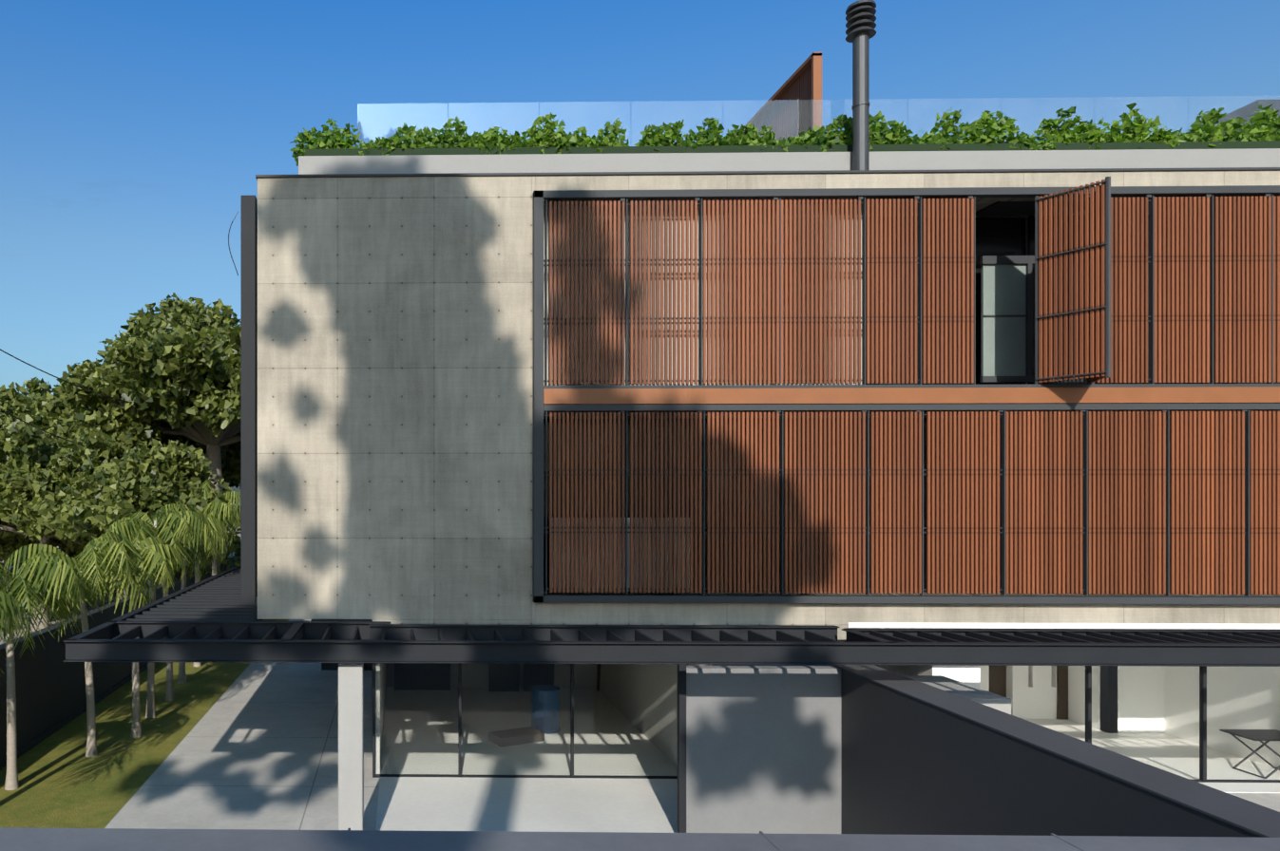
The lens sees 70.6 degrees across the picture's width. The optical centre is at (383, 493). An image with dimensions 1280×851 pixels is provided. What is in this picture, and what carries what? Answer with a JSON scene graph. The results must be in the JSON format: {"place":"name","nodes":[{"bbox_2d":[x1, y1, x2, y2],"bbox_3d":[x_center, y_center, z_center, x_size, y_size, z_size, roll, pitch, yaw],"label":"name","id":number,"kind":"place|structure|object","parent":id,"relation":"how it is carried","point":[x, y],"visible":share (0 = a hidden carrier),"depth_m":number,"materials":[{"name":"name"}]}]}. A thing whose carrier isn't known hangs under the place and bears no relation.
{"place":"outdoors","nodes":[
{"label":"outdoors","id":0,"kind":"place"},
{"bbox_2d":[0,417,113,630],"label":"tree","id":1,"kind":"object","parent":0,"point":[64,468],"depth_m":26.02,"materials":[{"name":"green plant"}]},
{"bbox_2d":[0,349,129,449],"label":"wires","id":2,"kind":"object","parent":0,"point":[60,379],"visible":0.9,"depth_m":27.13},
{"bbox_2d":[0,409,131,630],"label":"tree","id":3,"kind":"object","parent":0,"point":[43,421],"depth_m":30.00,"materials":[{"name":"green plant"}]},
{"bbox_2d":[0,382,182,611],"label":"tree","id":4,"kind":"object","parent":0,"point":[16,404],"depth_m":34.07,"materials":[{"name":"green plant"}]},
{"bbox_2d":[0,439,233,600],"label":"tree","id":5,"kind":"object","parent":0,"point":[150,482],"depth_m":24.93,"materials":[{"name":"green plant"}]},
{"bbox_2d":[0,619,288,828],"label":"lawn","id":6,"kind":"structure","parent":0,"point":[64,781],"depth_m":16.22,"materials":[{"name":"green plant"}]},
{"bbox_2d":[0,591,29,684],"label":"palm","id":7,"kind":"object","parent":6,"relation":"on","point":[5,601],"visible":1,"depth_m":12.19,"materials":[{"name":"green plant"}]},
{"bbox_2d":[0,555,99,790],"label":"palm","id":8,"kind":"object","parent":6,"relation":"on","point":[25,586],"depth_m":14.32,"materials":[{"name":"green plant"}]},
{"bbox_2d":[2,538,153,758],"bbox_3d":[-5.722,2.901,16.003,2.780,4.165,2.808,0,0,1],"label":"palm","id":9,"kind":"object","parent":6,"relation":"on","point":[105,579],"depth_m":15.77,"materials":[{"name":"green plant"}]},
{"bbox_2d":[81,532,186,738],"bbox_3d":[-5.151,2.865,17.141,2.199,4.236,2.177,0,0,1],"label":"palm","id":10,"kind":"object","parent":6,"relation":"on","point":[144,558],"depth_m":17.17,"materials":[{"name":"green plant"}]},
{"bbox_2d":[97,504,216,718],"bbox_3d":[-5.019,2.610,18.873,2.625,4.746,2.774,0,0,1],"label":"palm","id":11,"kind":"object","parent":6,"relation":"on","point":[170,525],"depth_m":18.58,"materials":[{"name":"green plant"}]},
{"bbox_2d":[134,534,207,701],"bbox_3d":[-5.351,2.942,20.617,2.323,4.082,2.232,0,0,1],"label":"palm","id":12,"kind":"object","parent":6,"relation":"on","point":[191,551],"depth_m":20.54,"materials":[{"name":"green plant"}]},
{"bbox_2d":[163,507,229,683],"bbox_3d":[-5.309,2.661,22.233,2.437,4.645,2.820,0,0,1],"label":"palm","id":13,"kind":"object","parent":6,"relation":"on","point":[216,535],"depth_m":22.33,"materials":[{"name":"green plant"}]},
{"bbox_2d":[152,500,239,667],"bbox_3d":[-5.345,2.592,24.475,2.379,4.783,2.339,0,0,1],"label":"palm","id":14,"kind":"object","parent":6,"relation":"on","point":[211,509],"depth_m":24.22,"materials":[{"name":"green plant"}]},
{"bbox_2d":[192,479,240,575],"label":"palm","id":15,"kind":"object","parent":6,"relation":"on","point":[230,498],"depth_m":26.72,"materials":[{"name":"green plant"}]},
{"bbox_2d":[125,424,240,577],"bbox_3d":[-9.525,-0.122,38.567,10.759,10.255,10.518,0,0,1],"label":"tree","id":16,"kind":"object","parent":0,"point":[230,468],"depth_m":35.54,"materials":[{"name":"green plant"}]},
{"bbox_2d":[0,500,677,777],"bbox_3d":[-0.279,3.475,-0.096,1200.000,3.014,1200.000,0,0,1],"label":"ground","id":17,"kind":"structure","parent":0,"point":[525,716],"depth_m":14.87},
{"bbox_2d":[20,377,68,402],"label":"tree","id":18,"kind":"object","parent":17,"relation":"on","point":[33,385],"depth_m":42.73,"materials":[{"name":"green plant"}]},
{"bbox_2d":[0,453,240,605],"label":"understory","id":19,"kind":"object","parent":17,"relation":"on","point":[20,541],"visible":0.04,"depth_m":31.93,"materials":[{"name":"green plant"}]},
{"bbox_2d":[51,292,240,576],"bbox_3d":[-6.664,-1.466,33.139,10.639,12.965,12.504,0,0,-34],"label":"tree","id":20,"kind":"object","parent":17,"relation":"on","point":[149,368],"depth_m":29.85,"materials":[{"name":"green plant"}]},
{"bbox_2d":[0,827,1279,850],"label":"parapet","id":21,"kind":"structure","parent":17,"relation":"on","point":[22,839],"depth_m":2.81,"materials":[{"name":"grey concrete"}]},
{"bbox_2d":[344,828,1086,850],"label":"cap joints","id":22,"kind":"object","parent":21,"relation":"on","point":[760,832],"visible":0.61,"depth_m":2.81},
{"bbox_2d":[840,669,1262,838],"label":"dark wall","id":23,"kind":"structure","parent":17,"relation":"on","point":[910,766],"depth_m":9.51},
{"bbox_2d":[833,665,1279,838],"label":"wall coping","id":24,"kind":"object","parent":23,"relation":"on","point":[1256,819],"visible":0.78,"depth_m":7.99,"materials":[{"name":"grey concrete"}]},
{"bbox_2d":[375,687,677,833],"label":"room floor","id":25,"kind":"structure","parent":0,"point":[522,805],"depth_m":15.15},
{"bbox_2d":[394,663,600,747],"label":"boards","id":26,"kind":"object","parent":25,"relation":"on","point":[505,670],"depth_m":21.29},
{"bbox_2d":[531,685,560,734],"bbox_3d":[3.374,4.502,17.834,0.610,0.900,0.610,0,0,1],"label":"barrel","id":27,"kind":"object","parent":25,"relation":"on","point":[544,690],"depth_m":17.59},
{"bbox_2d":[0,0,1279,497],"label":"sky","id":28,"kind":"structure","parent":0,"point":[133,133],"materials":[{"name":"blue"}]},
{"bbox_2d":[104,619,1279,830],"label":"drive","id":29,"kind":"structure","parent":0,"point":[257,749],"depth_m":15.51,"materials":[{"name":"concrete"}]},
{"bbox_2d":[0,557,238,770],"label":"boundary walls","id":30,"kind":"structure","parent":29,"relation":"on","point":[50,695],"depth_m":17.83,"materials":[{"name":"black paint"}]},
{"bbox_2d":[321,663,372,670],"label":"beam","id":31,"kind":"structure","parent":29,"relation":"on","point":[334,666],"depth_m":23.93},
{"bbox_2d":[338,663,363,830],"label":"column","id":32,"kind":"structure","parent":29,"relation":"on","point":[351,746],"depth_m":11.01,"materials":[{"name":"concrete"}]},
{"bbox_2d":[375,663,711,774],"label":"room walls","id":33,"kind":"structure","parent":29,"relation":"on","point":[632,687],"depth_m":17.83,"materials":[{"name":"grey paint"}]},
{"bbox_2d":[63,567,1279,833],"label":"pergola","id":34,"kind":"object","parent":29,"relation":"on","point":[210,620],"visible":0.9,"depth_m":10.95,"materials":[{"name":"metal"}]},
{"bbox_2d":[686,666,840,834],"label":"grey wall","id":35,"kind":"structure","parent":29,"relation":"on","point":[763,749],"depth_m":12.19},
{"bbox_2d":[372,663,1279,783],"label":"window frame","id":36,"kind":"object","parent":29,"relation":"on","point":[1202,719],"visible":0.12,"depth_m":14.81,"materials":[{"name":"metal"}]},
{"bbox_2d":[1091,666,1279,781],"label":"glass door","id":37,"kind":"structure","parent":36,"relation":"attached to","point":[1193,719],"depth_m":14.63,"materials":[{"name":"clear glass"}]},
{"bbox_2d":[837,640,1279,767],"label":"room walls","id":38,"kind":"structure","parent":29,"relation":"on","point":[1031,692],"depth_m":17.45,"materials":[{"name":"white paint"}]},
{"bbox_2d":[1056,666,1068,720],"bbox_3d":[15.026,4.337,18.682,0.554,1.212,0.060,0,0,1],"label":"door","id":39,"kind":"structure","parent":38,"relation":"attached to","point":[1061,693],"depth_m":18.66,"materials":[{"name":"brown wood"}]},
{"bbox_2d":[257,170,1279,640],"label":"wall","id":40,"kind":"structure","parent":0,"point":[394,400],"depth_m":13.22,"materials":[{"name":"grey concrete"}]},
{"bbox_2d":[240,195,257,605],"bbox_3d":[-2.201,-1.528,14.825,0.520,7.220,0.300,0,0,1],"label":"steel fin","id":41,"kind":"object","parent":40,"relation":"attached to","point":[248,400],"visible":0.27,"depth_m":14.68,"materials":[{"name":"black metal"}]},
{"bbox_2d":[228,210,238,275],"bbox_3d":[-2.589,-4.303,14.663,0.183,1.106,0.016,0,0,1],"label":"cable","id":42,"kind":"object","parent":41,"relation":"attached to","point":[228,243],"visible":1,"depth_m":14.66,"materials":[{"name":"black"}]},
{"bbox_2d":[310,619,372,621],"bbox_3d":[-0.651,2.029,13.306,0.949,0.160,0.275,0,0,1],"label":"bracket","id":43,"kind":"object","parent":40,"relation":"attached to","point":[341,620],"visible":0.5,"depth_m":13.19,"materials":[{"name":"metal"}]},
{"bbox_2d":[543,199,861,592],"bbox_3d":[4.968,-1.536,13.512,5.035,6.200,0.320,0,0,1],"label":"window blind","id":44,"kind":"object","parent":40,"relation":"hanging from","point":[628,367],"visible":0.18,"depth_m":13.37,"materials":[{"name":"brown wood"}]},
{"bbox_2d":[255,167,1279,180],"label":"flashing","id":45,"kind":"object","parent":40,"relation":"on","point":[778,172],"visible":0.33,"depth_m":13.09,"materials":[{"name":"grey metal"}]},
{"bbox_2d":[744,52,821,142],"bbox_3d":[8.038,-6.623,18.716,0.160,3.013,6.050,0,0,1],"label":"roof screen frame","id":46,"kind":"object","parent":40,"relation":"on","point":[814,59],"visible":0.36,"depth_m":15.71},
{"bbox_2d":[753,63,811,140],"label":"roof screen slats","id":47,"kind":"object","parent":46,"relation":"in","point":[799,87],"visible":0.04,"depth_m":16.71,"materials":[{"name":"brown wood"}]},
{"bbox_2d":[298,148,1279,174],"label":"roof parapet","id":48,"kind":"structure","parent":40,"relation":"on","point":[810,161],"depth_m":13.65,"materials":[{"name":"grey concrete"}]},
{"bbox_2d":[289,102,1279,166],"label":"hedge","id":49,"kind":"object","parent":48,"relation":"in","point":[1137,130],"depth_m":13.85,"materials":[{"name":"green plant"}]},
{"bbox_2d":[357,95,1279,148],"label":"glass rail","id":50,"kind":"object","parent":40,"relation":"on","point":[361,137],"visible":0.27,"depth_m":14.45,"materials":[{"name":"clear glass"}]},
{"bbox_2d":[845,0,876,170],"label":"flue","id":51,"kind":"object","parent":40,"relation":"on","point":[860,25],"visible":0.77,"depth_m":13.40,"materials":[{"name":"metal"}]},
{"bbox_2d":[532,185,1279,604],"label":"louvre frame","id":52,"kind":"object","parent":40,"relation":"attached to","point":[538,406],"visible":0.98,"depth_m":12.96,"materials":[{"name":"black metal"}]},
{"bbox_2d":[543,176,1273,595],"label":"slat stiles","id":53,"kind":"object","parent":52,"relation":"attached to","point":[1152,380],"visible":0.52,"depth_m":12.93,"materials":[{"name":"black metal"}]},
{"bbox_2d":[543,199,1245,592],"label":"slat rails","id":54,"kind":"object","parent":53,"relation":"attached to","point":[728,380],"depth_m":13.06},
{"bbox_2d":[549,179,1279,594],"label":"slats","id":55,"kind":"object","parent":53,"relation":"attached to","point":[1043,501],"visible":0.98,"depth_m":12.96,"materials":[{"name":"brown wood"}]},
{"bbox_2d":[543,386,1279,404],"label":"floor band","id":56,"kind":"object","parent":52,"relation":"attached to","point":[925,395],"visible":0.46,"depth_m":12.91,"materials":[{"name":"brown wood"}]},
{"bbox_2d":[543,214,1279,592],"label":"window glass","id":57,"kind":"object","parent":40,"relation":"attached to","point":[1000,236],"depth_m":14.31,"materials":[{"name":"clear glass"}]},
{"bbox_2d":[975,200,1085,382],"bbox_3d":[10.590,-3.287,13.794,1.628,2.927,0.850,0,0,1],"label":"window frame","id":58,"kind":"object","parent":40,"relation":"attached to","point":[1012,208],"visible":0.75,"depth_m":13.93,"materials":[{"name":"black metal"}]},
{"bbox_2d":[980,264,1025,376],"bbox_3d":[10.164,-2.841,14.003,0.688,1.834,0.050,0,0,1],"label":"window","id":59,"kind":"structure","parent":58,"relation":"in","point":[1002,339],"depth_m":13.98,"materials":[{"name":"clear glass"}]},
{"bbox_2d":[847,622,1279,629],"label":"white fascia","id":60,"kind":"structure","parent":40,"relation":"attached to","point":[1062,625],"depth_m":13.00,"materials":[{"name":"paint"}]},
{"bbox_2d":[1187,99,1279,138],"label":"roof box","id":61,"kind":"object","parent":40,"relation":"on","point":[1275,106],"depth_m":16.73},
{"bbox_2d":[903,675,1011,714],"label":"concrete block","id":62,"kind":"structure","parent":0,"point":[998,702],"depth_m":12.85,"materials":[{"name":"concrete"}]},
{"bbox_2d":[989,666,1006,697],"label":"door","id":63,"kind":"structure","parent":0,"point":[997,679],"depth_m":18.93,"materials":[{"name":"brown wood"}]},
{"bbox_2d":[1024,719,1279,793],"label":"room floor","id":64,"kind":"structure","parent":0,"point":[1073,729],"depth_m":16.03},
{"bbox_2d":[1219,729,1279,779],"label":"folding table","id":65,"kind":"object","parent":64,"relation":"on","point":[1268,734],"depth_m":15.14,"materials":[{"name":"grey metal"}]}
]}

